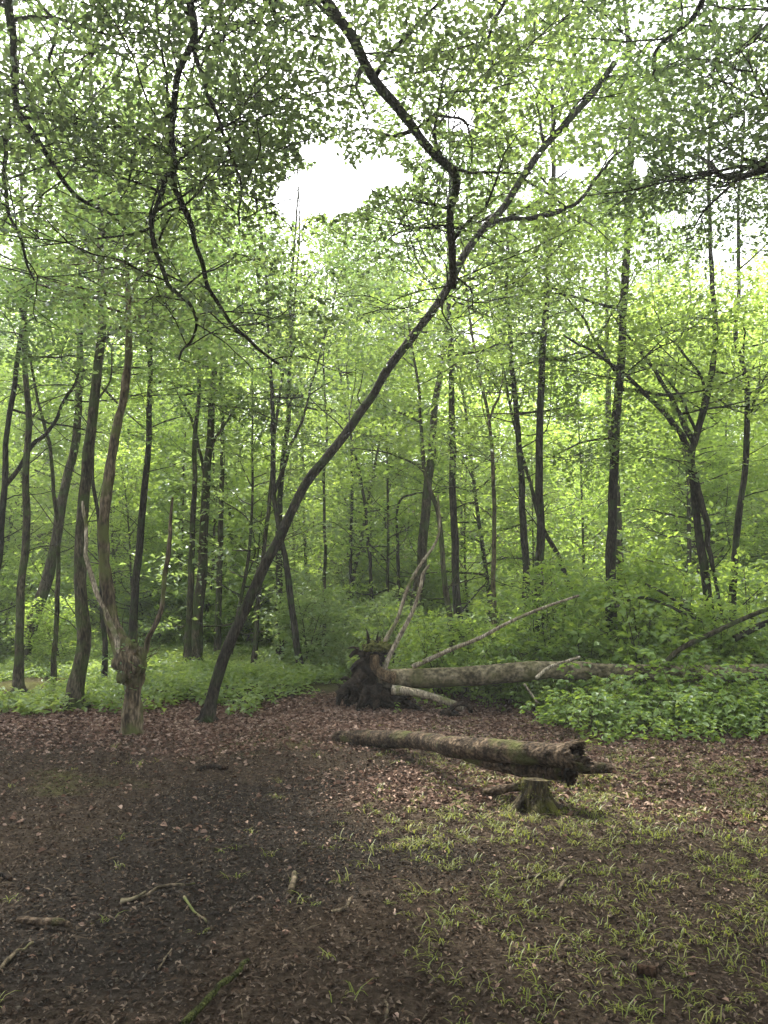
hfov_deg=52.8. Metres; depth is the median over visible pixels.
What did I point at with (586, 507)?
sapling
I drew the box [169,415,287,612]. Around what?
sapling
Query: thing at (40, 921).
broken stick
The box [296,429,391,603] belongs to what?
sapling
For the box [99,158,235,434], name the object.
forest tree
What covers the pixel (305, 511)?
young tree
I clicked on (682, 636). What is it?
bramble bush
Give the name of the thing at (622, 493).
young tree
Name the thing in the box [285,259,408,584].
forest tree
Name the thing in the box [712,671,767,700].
bramble bush
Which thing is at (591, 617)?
leafy shrub
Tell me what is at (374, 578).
bush
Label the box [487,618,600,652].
bramble bush
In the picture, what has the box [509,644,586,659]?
bramble bush
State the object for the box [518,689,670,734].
bramble bush
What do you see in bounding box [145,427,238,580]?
sapling
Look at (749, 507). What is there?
sapling
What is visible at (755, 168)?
overhanging beech
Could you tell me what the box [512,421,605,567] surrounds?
young tree
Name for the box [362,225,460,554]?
forest tree
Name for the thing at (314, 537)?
sapling
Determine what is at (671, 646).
bramble bush
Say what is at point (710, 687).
bramble bush
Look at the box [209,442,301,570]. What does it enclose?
sapling
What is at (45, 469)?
sapling
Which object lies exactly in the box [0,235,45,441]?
forest tree
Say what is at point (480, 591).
bush
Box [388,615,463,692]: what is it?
leafy shrub
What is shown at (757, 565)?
bush
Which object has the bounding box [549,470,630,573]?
sapling
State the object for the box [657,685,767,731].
bramble bush
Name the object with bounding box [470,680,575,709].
bramble bush
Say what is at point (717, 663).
bramble bush
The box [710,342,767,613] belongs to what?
sapling
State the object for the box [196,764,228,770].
stick
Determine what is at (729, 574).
leafy shrub
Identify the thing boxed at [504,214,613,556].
forest tree
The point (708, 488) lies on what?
sapling
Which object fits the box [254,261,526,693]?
young tree
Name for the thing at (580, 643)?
bramble bush
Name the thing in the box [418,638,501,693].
bramble bush
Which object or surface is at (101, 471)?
young tree
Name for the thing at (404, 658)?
bramble bush
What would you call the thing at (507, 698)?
leafy shrub
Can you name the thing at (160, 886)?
stick
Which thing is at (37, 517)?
sapling
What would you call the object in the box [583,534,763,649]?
leafy shrub
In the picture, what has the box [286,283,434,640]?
forest tree
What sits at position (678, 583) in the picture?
bush
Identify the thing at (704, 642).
bramble bush
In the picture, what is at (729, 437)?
sapling
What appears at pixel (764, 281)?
young tree
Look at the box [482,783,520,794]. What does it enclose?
branch stub
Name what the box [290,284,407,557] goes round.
forest tree
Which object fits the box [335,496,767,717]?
fallen tree
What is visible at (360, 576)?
bush
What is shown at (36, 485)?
young tree
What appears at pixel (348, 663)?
leafy shrub
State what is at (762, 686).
bramble bush
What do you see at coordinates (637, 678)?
bramble bush
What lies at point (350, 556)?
young tree
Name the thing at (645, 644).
bramble bush
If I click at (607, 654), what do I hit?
bramble bush
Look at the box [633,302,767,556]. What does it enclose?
young tree
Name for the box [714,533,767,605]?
bush
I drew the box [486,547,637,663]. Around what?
leafy shrub
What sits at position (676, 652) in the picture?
fallen branch
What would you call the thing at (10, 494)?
sapling
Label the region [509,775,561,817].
tree stump
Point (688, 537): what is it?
young tree
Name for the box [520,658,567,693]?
bramble bush
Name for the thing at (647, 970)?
wood chunk
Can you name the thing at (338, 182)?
sky
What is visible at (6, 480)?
beech tree
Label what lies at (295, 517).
sapling
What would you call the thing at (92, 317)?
forest tree
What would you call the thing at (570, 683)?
bramble bush
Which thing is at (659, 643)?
bramble bush
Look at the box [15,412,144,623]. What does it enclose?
sapling
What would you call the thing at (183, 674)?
ground plants
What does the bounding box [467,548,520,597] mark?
bush
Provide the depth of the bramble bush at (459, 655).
12.42 m
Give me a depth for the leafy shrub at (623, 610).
11.48 m
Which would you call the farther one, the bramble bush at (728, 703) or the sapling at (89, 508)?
the sapling at (89, 508)
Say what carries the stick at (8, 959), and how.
on the ground at (182, 938)
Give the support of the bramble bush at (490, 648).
on the ground at (182, 938)
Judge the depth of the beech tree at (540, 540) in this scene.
13.73 m
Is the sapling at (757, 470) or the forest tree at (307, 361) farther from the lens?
the forest tree at (307, 361)
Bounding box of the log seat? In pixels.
[332,730,596,786]
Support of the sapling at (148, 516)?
on the ground at (182, 938)
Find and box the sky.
[0,0,767,463]
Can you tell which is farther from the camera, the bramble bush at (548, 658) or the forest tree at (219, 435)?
the forest tree at (219, 435)
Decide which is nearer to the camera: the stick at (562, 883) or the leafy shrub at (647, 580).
the stick at (562, 883)
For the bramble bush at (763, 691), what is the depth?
9.03 m
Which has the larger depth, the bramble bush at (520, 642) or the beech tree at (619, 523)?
the beech tree at (619, 523)
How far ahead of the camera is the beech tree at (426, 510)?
17.07 m
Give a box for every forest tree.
[0,67,77,518]
[0,200,123,547]
[0,209,95,532]
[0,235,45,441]
[0,323,20,413]
[1,101,195,567]
[2,188,118,531]
[29,130,172,530]
[98,176,273,562]
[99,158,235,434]
[113,199,269,540]
[128,175,295,564]
[135,190,271,552]
[153,274,274,577]
[244,264,349,566]
[256,247,371,563]
[284,215,400,574]
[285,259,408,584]
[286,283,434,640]
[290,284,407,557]
[308,289,397,489]
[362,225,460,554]
[367,269,463,560]
[440,230,536,545]
[462,141,613,545]
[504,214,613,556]
[550,288,641,535]
[571,198,677,498]
[584,157,739,535]
[641,159,763,440]
[712,150,767,345]
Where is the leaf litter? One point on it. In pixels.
(334, 722)
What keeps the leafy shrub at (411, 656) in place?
on the ground at (182, 938)
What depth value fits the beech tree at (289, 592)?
15.22 m
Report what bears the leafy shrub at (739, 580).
on the ground at (182, 938)
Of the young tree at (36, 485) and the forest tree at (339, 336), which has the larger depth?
the forest tree at (339, 336)
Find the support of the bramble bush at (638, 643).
on the ground at (182, 938)
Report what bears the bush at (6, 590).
on the ground at (182, 938)
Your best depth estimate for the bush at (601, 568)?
20.96 m
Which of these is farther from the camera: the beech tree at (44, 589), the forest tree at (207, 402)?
the forest tree at (207, 402)
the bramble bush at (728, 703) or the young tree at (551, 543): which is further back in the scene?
the young tree at (551, 543)
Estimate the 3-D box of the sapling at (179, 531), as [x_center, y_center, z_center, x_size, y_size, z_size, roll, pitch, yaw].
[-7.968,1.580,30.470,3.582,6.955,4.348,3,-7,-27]
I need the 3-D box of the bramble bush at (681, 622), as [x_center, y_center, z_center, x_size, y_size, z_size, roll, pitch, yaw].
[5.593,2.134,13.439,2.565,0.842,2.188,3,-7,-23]
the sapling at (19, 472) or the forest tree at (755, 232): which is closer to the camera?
the sapling at (19, 472)
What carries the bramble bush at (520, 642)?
on the ground at (182, 938)
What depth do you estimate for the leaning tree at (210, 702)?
10.24 m
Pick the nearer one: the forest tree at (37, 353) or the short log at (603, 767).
the short log at (603, 767)
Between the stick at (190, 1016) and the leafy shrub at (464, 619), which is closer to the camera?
the stick at (190, 1016)
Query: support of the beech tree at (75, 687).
on the ground at (182, 938)
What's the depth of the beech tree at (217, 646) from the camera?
18.09 m
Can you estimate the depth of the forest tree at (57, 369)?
42.45 m
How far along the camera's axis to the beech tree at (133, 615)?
14.66 m
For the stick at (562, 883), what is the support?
on the ground at (182, 938)
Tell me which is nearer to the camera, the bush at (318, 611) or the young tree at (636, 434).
the bush at (318, 611)
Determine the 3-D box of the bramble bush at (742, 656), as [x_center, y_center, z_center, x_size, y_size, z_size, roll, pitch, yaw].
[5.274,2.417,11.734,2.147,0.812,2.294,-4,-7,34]
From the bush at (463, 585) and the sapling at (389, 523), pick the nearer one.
the bush at (463, 585)
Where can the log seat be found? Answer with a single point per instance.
(569, 760)
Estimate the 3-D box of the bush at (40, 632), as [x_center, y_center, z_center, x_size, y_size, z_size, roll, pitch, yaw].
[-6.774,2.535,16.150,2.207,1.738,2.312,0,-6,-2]
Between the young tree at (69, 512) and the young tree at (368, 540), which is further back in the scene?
the young tree at (69, 512)
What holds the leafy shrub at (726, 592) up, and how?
on the ground at (182, 938)
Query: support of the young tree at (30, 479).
on the ground at (182, 938)
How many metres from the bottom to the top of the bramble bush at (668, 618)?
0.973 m
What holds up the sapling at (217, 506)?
on the ground at (182, 938)
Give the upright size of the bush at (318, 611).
2.326 m
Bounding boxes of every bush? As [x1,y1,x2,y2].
[0,545,95,657]
[2,592,112,671]
[27,555,99,623]
[94,576,177,624]
[97,563,209,641]
[119,597,153,625]
[145,572,225,638]
[193,547,321,646]
[206,572,249,631]
[208,572,317,646]
[252,569,374,668]
[301,551,427,640]
[319,581,405,644]
[330,585,434,667]
[333,556,416,633]
[360,547,478,642]
[388,640,421,666]
[408,564,482,628]
[411,647,495,691]
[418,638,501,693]
[429,551,469,582]
[431,634,562,696]
[439,622,557,651]
[444,621,534,648]
[456,628,545,660]
[459,567,504,622]
[461,566,519,623]
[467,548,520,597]
[468,639,588,703]
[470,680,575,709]
[473,646,569,690]
[481,632,543,653]
[483,660,639,697]
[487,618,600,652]
[508,555,605,620]
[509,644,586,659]
[511,647,571,660]
[512,630,577,654]
[514,683,574,712]
[515,630,612,662]
[517,641,633,689]
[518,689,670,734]
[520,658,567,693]
[526,685,642,730]
[533,646,647,700]
[538,681,595,712]
[548,605,633,632]
[554,645,673,683]
[567,563,643,611]
[568,624,700,664]
[568,675,693,724]
[570,626,649,662]
[574,698,651,731]
[584,664,697,714]
[586,607,723,658]
[596,648,767,731]
[598,617,664,651]
[611,633,692,663]
[615,636,754,664]
[617,630,728,656]
[620,655,764,704]
[622,635,716,664]
[622,684,726,728]
[626,543,708,606]
[634,658,738,701]
[637,625,722,645]
[644,565,713,609]
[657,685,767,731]
[662,620,767,664]
[664,611,742,639]
[668,639,757,661]
[673,691,758,720]
[677,636,767,696]
[677,660,767,698]
[692,683,765,715]
[697,652,765,701]
[701,646,767,663]
[706,671,767,728]
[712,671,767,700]
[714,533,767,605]
[721,632,767,659]
[734,690,767,727]
[737,641,767,663]
[739,529,767,613]
[748,678,767,715]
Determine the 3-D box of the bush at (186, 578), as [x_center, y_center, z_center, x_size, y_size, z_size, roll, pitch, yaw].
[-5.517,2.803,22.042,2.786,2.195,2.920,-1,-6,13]
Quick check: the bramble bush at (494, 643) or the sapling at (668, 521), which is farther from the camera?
the sapling at (668, 521)
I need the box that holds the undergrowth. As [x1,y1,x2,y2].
[389,634,767,744]
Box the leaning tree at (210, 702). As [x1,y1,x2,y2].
[194,0,718,722]
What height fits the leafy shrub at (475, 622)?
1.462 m
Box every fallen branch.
[523,684,537,703]
[535,656,579,678]
[614,596,702,622]
[645,583,701,622]
[662,607,767,664]
[732,619,767,641]
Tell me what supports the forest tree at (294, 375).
on the ground at (182, 938)
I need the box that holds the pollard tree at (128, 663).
[0,140,296,735]
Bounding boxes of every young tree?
[0,120,252,678]
[0,131,205,685]
[0,330,117,633]
[0,414,64,614]
[19,440,133,601]
[21,331,197,631]
[27,401,195,608]
[63,339,217,614]
[171,70,390,662]
[189,126,414,659]
[210,299,398,632]
[223,199,438,654]
[251,224,445,625]
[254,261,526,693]
[272,454,373,601]
[292,209,457,639]
[325,441,563,632]
[343,35,673,626]
[351,216,634,634]
[377,370,543,595]
[397,224,605,611]
[506,291,748,573]
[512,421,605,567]
[569,262,767,604]
[570,384,724,565]
[572,336,767,555]
[620,366,767,605]
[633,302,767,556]
[668,341,763,544]
[700,367,767,541]
[702,247,767,550]
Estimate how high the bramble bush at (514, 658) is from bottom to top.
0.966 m
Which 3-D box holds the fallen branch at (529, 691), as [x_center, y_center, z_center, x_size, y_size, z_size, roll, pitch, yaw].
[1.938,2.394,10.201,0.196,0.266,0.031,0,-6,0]
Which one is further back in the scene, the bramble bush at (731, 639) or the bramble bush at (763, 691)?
the bramble bush at (731, 639)
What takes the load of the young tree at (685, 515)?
on the ground at (182, 938)
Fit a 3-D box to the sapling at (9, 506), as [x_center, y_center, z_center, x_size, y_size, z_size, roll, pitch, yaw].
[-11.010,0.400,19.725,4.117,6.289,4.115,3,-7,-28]
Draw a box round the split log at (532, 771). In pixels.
[463,759,561,780]
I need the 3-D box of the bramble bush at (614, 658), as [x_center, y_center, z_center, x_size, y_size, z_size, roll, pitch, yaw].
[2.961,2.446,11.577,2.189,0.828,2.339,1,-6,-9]
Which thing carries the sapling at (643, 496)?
on the ground at (182, 938)
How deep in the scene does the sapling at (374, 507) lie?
23.63 m
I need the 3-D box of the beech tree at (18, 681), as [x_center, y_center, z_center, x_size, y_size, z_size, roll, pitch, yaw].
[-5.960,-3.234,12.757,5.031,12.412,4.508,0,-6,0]
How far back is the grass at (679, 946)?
4.40 m
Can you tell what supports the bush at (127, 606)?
on the ground at (182, 938)
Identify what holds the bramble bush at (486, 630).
on the ground at (182, 938)
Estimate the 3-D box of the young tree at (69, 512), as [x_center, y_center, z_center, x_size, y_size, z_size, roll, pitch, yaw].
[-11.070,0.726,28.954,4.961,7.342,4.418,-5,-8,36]
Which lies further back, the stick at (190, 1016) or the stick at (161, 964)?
the stick at (161, 964)
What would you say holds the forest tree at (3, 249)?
on the ground at (182, 938)
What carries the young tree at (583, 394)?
on the ground at (182, 938)
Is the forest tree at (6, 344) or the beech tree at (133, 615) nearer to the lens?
the beech tree at (133, 615)
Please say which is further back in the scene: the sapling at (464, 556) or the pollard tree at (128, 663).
the sapling at (464, 556)
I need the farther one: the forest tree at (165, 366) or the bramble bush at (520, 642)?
the forest tree at (165, 366)
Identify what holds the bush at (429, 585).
on the ground at (182, 938)
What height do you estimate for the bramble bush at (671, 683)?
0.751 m
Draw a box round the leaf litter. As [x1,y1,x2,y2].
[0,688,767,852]
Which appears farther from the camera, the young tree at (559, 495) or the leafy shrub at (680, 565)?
the young tree at (559, 495)
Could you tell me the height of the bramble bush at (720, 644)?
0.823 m
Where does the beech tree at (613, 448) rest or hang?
on the ground at (182, 938)
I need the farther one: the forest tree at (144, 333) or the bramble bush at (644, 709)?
the forest tree at (144, 333)
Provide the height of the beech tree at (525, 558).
12.114 m
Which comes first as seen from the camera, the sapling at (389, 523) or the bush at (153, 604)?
the bush at (153, 604)
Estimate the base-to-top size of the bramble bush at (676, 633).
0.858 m
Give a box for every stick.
[0,941,33,970]
[16,916,70,926]
[127,882,194,898]
[157,948,171,970]
[179,958,249,1023]
[183,895,207,922]
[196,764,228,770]
[288,870,296,893]
[331,897,351,912]
[383,999,388,1017]
[513,865,553,880]
[557,873,571,892]
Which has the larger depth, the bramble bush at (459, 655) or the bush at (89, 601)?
the bush at (89, 601)
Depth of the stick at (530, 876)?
4.35 m
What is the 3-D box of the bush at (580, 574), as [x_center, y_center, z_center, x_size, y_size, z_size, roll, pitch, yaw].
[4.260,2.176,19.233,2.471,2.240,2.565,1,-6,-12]
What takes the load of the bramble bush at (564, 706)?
on the ground at (182, 938)
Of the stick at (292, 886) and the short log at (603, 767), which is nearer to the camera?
the stick at (292, 886)
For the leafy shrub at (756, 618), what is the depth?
11.48 m
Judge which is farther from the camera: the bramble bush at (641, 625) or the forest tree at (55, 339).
the forest tree at (55, 339)
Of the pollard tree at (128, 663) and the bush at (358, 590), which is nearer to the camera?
the pollard tree at (128, 663)
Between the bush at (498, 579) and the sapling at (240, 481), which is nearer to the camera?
the sapling at (240, 481)
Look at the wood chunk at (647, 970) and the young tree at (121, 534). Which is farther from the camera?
the young tree at (121, 534)
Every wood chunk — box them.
[0,872,12,880]
[636,962,657,977]
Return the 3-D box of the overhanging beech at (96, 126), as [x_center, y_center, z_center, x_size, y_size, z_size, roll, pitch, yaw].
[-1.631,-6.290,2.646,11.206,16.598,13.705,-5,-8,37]
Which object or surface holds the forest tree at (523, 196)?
on the ground at (182, 938)
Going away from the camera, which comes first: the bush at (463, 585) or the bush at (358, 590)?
the bush at (358, 590)
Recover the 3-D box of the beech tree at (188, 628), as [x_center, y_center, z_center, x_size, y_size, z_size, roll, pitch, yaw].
[-3.827,-2.988,16.362,5.610,12.613,5.308,5,-8,-39]
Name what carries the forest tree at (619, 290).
on the ground at (182, 938)
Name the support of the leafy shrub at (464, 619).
on the ground at (182, 938)
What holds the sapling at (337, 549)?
on the ground at (182, 938)
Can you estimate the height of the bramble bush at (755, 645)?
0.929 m
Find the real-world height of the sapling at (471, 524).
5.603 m
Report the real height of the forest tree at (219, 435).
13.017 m
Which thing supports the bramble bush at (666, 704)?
on the ground at (182, 938)
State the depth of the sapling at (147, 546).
21.32 m
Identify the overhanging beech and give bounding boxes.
[0,0,636,417]
[108,0,706,394]
[486,0,767,306]
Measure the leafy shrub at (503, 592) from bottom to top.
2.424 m
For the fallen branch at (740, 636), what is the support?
on the leafy shrub at (730, 631)
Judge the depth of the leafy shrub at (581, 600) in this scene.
14.58 m
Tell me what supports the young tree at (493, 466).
on the ground at (182, 938)
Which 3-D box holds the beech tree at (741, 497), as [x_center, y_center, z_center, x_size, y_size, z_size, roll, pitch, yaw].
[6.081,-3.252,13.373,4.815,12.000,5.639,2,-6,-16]
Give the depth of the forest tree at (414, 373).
45.41 m
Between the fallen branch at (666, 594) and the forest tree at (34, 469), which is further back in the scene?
the forest tree at (34, 469)
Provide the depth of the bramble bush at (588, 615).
14.38 m
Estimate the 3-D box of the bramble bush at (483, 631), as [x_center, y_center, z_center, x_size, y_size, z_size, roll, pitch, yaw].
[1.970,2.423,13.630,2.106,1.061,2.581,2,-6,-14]
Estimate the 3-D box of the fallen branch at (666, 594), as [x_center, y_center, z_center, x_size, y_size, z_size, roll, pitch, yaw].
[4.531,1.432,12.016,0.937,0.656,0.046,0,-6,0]
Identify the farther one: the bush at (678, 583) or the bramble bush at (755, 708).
the bush at (678, 583)
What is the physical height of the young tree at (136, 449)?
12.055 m
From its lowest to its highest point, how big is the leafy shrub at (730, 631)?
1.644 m
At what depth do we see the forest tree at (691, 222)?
42.62 m
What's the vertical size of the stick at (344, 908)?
0.033 m
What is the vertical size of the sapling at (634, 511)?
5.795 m
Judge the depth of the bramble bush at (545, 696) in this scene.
10.89 m
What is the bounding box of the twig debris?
[0,707,767,1023]
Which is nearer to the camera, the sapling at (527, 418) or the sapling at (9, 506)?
the sapling at (9, 506)
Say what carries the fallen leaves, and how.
on the ground at (182, 938)
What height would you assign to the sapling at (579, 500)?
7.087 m
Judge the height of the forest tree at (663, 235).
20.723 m
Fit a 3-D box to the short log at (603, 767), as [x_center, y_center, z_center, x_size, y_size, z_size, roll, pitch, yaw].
[1.801,2.204,6.700,0.355,0.131,0.118,0,-6,0]
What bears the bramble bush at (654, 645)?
on the ground at (182, 938)
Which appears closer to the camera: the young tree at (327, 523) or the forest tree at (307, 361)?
the young tree at (327, 523)
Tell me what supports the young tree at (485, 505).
on the ground at (182, 938)
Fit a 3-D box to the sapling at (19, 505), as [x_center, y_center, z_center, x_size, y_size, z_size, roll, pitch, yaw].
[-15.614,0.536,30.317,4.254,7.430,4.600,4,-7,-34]
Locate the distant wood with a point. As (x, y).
(616, 292)
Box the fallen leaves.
[2,751,767,1023]
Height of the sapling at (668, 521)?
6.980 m
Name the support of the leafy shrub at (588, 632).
on the ground at (182, 938)
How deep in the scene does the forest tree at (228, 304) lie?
46.58 m
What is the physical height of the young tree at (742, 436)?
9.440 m
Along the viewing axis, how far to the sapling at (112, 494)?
32.24 m
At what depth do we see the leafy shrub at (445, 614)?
12.99 m
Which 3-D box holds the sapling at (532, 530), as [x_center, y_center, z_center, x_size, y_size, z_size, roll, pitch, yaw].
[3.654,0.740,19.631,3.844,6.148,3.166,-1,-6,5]
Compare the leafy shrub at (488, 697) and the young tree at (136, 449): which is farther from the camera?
the young tree at (136, 449)
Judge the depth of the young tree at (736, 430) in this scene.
32.85 m
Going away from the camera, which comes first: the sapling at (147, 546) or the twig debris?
the twig debris
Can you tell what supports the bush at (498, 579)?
on the ground at (182, 938)
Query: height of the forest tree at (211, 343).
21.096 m
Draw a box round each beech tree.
[0,0,187,693]
[0,0,230,611]
[0,0,307,709]
[0,48,278,642]
[0,59,198,664]
[49,51,354,661]
[91,163,391,662]
[109,164,342,654]
[181,57,442,670]
[332,0,585,640]
[347,0,767,641]
[354,113,601,642]
[372,42,667,629]
[452,2,644,641]
[510,150,732,613]
[563,30,767,620]
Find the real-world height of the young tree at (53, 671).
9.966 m
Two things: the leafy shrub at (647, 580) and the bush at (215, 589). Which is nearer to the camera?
the leafy shrub at (647, 580)
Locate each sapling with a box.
[0,332,125,625]
[0,359,54,617]
[0,398,65,631]
[0,421,30,613]
[0,450,46,558]
[4,475,70,595]
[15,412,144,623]
[37,405,160,608]
[61,439,195,645]
[89,355,258,634]
[118,304,361,657]
[122,356,292,641]
[143,472,200,573]
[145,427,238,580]
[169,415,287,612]
[196,448,257,576]
[203,451,316,643]
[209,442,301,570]
[251,440,343,627]
[252,480,322,567]
[287,313,503,640]
[289,483,357,577]
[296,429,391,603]
[297,365,466,616]
[342,382,499,615]
[366,490,416,571]
[400,390,531,637]
[458,479,506,575]
[463,468,531,580]
[464,417,592,623]
[468,396,580,586]
[496,334,695,615]
[544,425,637,573]
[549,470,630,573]
[584,326,766,606]
[599,457,671,562]
[620,374,767,604]
[624,367,756,565]
[681,431,756,555]
[708,445,767,595]
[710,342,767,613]
[713,364,767,603]
[715,460,767,547]
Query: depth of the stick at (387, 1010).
2.96 m
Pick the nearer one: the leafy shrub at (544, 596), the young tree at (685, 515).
the leafy shrub at (544, 596)
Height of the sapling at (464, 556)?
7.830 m
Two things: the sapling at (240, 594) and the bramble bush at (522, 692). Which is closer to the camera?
the bramble bush at (522, 692)
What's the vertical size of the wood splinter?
0.030 m
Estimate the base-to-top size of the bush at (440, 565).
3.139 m
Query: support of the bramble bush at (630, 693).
on the ground at (182, 938)
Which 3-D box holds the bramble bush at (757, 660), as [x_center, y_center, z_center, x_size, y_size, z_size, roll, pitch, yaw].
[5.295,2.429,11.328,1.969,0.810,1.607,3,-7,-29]
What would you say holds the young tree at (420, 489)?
on the ground at (182, 938)
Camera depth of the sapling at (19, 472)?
24.39 m
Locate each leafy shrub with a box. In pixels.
[345,593,472,668]
[384,594,530,708]
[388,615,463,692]
[400,604,479,689]
[408,609,485,650]
[434,608,521,696]
[454,636,528,710]
[472,578,594,663]
[475,546,600,634]
[482,638,550,707]
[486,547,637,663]
[514,575,659,645]
[536,613,624,705]
[550,577,622,629]
[552,546,746,696]
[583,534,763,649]
[589,555,713,655]
[617,550,709,626]
[673,595,766,663]
[678,546,767,662]
[694,568,755,608]
[695,566,767,613]
[708,600,767,663]
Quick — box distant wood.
[0,249,767,548]
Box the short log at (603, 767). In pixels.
[579,761,612,773]
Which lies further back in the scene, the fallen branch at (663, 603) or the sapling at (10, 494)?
the sapling at (10, 494)
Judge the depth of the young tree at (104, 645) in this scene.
13.50 m
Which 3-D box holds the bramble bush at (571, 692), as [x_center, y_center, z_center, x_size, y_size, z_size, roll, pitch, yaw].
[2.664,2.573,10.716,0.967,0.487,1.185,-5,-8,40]
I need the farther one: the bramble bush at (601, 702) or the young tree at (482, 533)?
the young tree at (482, 533)
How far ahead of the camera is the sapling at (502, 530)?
33.37 m
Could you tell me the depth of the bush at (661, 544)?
21.51 m
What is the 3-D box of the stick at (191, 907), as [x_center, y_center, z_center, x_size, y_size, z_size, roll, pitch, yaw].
[-0.982,2.051,3.989,0.027,0.026,0.380,4,-7,-30]
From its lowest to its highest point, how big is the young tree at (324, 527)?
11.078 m
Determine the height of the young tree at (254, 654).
12.393 m
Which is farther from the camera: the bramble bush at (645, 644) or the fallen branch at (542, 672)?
the bramble bush at (645, 644)
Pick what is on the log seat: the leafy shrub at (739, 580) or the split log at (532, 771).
the split log at (532, 771)
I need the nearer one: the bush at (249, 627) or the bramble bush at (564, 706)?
the bramble bush at (564, 706)
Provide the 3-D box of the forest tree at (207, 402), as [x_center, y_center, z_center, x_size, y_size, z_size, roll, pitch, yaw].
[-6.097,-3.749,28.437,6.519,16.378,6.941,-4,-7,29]
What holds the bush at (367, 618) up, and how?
on the ground at (182, 938)
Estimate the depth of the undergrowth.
8.75 m
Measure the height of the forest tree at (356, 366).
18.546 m
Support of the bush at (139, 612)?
on the ground at (182, 938)
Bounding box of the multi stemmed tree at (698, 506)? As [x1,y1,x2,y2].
[507,0,767,643]
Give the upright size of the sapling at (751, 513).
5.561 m
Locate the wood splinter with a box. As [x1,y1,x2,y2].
[120,891,145,903]
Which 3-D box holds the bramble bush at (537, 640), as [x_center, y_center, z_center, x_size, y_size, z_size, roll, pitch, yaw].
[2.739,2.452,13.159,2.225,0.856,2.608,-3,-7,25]
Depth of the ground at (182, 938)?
4.12 m
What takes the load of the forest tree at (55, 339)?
on the ground at (182, 938)
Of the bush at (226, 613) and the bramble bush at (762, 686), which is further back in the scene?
the bush at (226, 613)
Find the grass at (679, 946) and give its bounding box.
[0,716,767,1023]
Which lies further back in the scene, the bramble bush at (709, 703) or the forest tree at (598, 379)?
the forest tree at (598, 379)
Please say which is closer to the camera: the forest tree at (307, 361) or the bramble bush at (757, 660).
the bramble bush at (757, 660)
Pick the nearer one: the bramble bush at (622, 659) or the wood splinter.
the wood splinter
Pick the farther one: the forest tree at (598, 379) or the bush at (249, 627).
the forest tree at (598, 379)
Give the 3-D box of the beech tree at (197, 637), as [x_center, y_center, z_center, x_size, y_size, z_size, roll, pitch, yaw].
[-3.408,-2.334,17.117,6.398,11.487,5.162,-5,-8,37]
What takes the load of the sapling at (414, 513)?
on the ground at (182, 938)
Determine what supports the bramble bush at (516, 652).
on the ground at (182, 938)
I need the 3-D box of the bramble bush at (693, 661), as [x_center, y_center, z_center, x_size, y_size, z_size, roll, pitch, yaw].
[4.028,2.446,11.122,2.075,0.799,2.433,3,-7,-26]
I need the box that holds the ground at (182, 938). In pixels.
[0,446,767,1023]
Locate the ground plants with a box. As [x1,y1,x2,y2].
[0,623,404,717]
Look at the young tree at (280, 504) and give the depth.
17.22 m
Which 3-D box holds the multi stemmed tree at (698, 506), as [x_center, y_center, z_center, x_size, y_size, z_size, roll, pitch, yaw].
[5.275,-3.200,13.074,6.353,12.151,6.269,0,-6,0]
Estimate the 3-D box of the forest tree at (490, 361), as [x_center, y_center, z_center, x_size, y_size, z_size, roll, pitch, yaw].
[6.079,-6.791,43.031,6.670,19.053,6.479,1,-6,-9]
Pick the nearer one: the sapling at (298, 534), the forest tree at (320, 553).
the forest tree at (320, 553)
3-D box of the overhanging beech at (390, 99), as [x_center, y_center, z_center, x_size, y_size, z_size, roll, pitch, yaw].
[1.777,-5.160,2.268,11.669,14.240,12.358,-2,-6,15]
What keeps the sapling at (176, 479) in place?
on the ground at (182, 938)
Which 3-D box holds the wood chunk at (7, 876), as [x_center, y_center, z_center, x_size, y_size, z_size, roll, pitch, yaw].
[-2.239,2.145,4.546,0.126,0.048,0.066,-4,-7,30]
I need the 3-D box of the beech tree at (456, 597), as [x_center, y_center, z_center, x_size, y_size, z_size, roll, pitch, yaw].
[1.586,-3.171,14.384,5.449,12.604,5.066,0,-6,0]

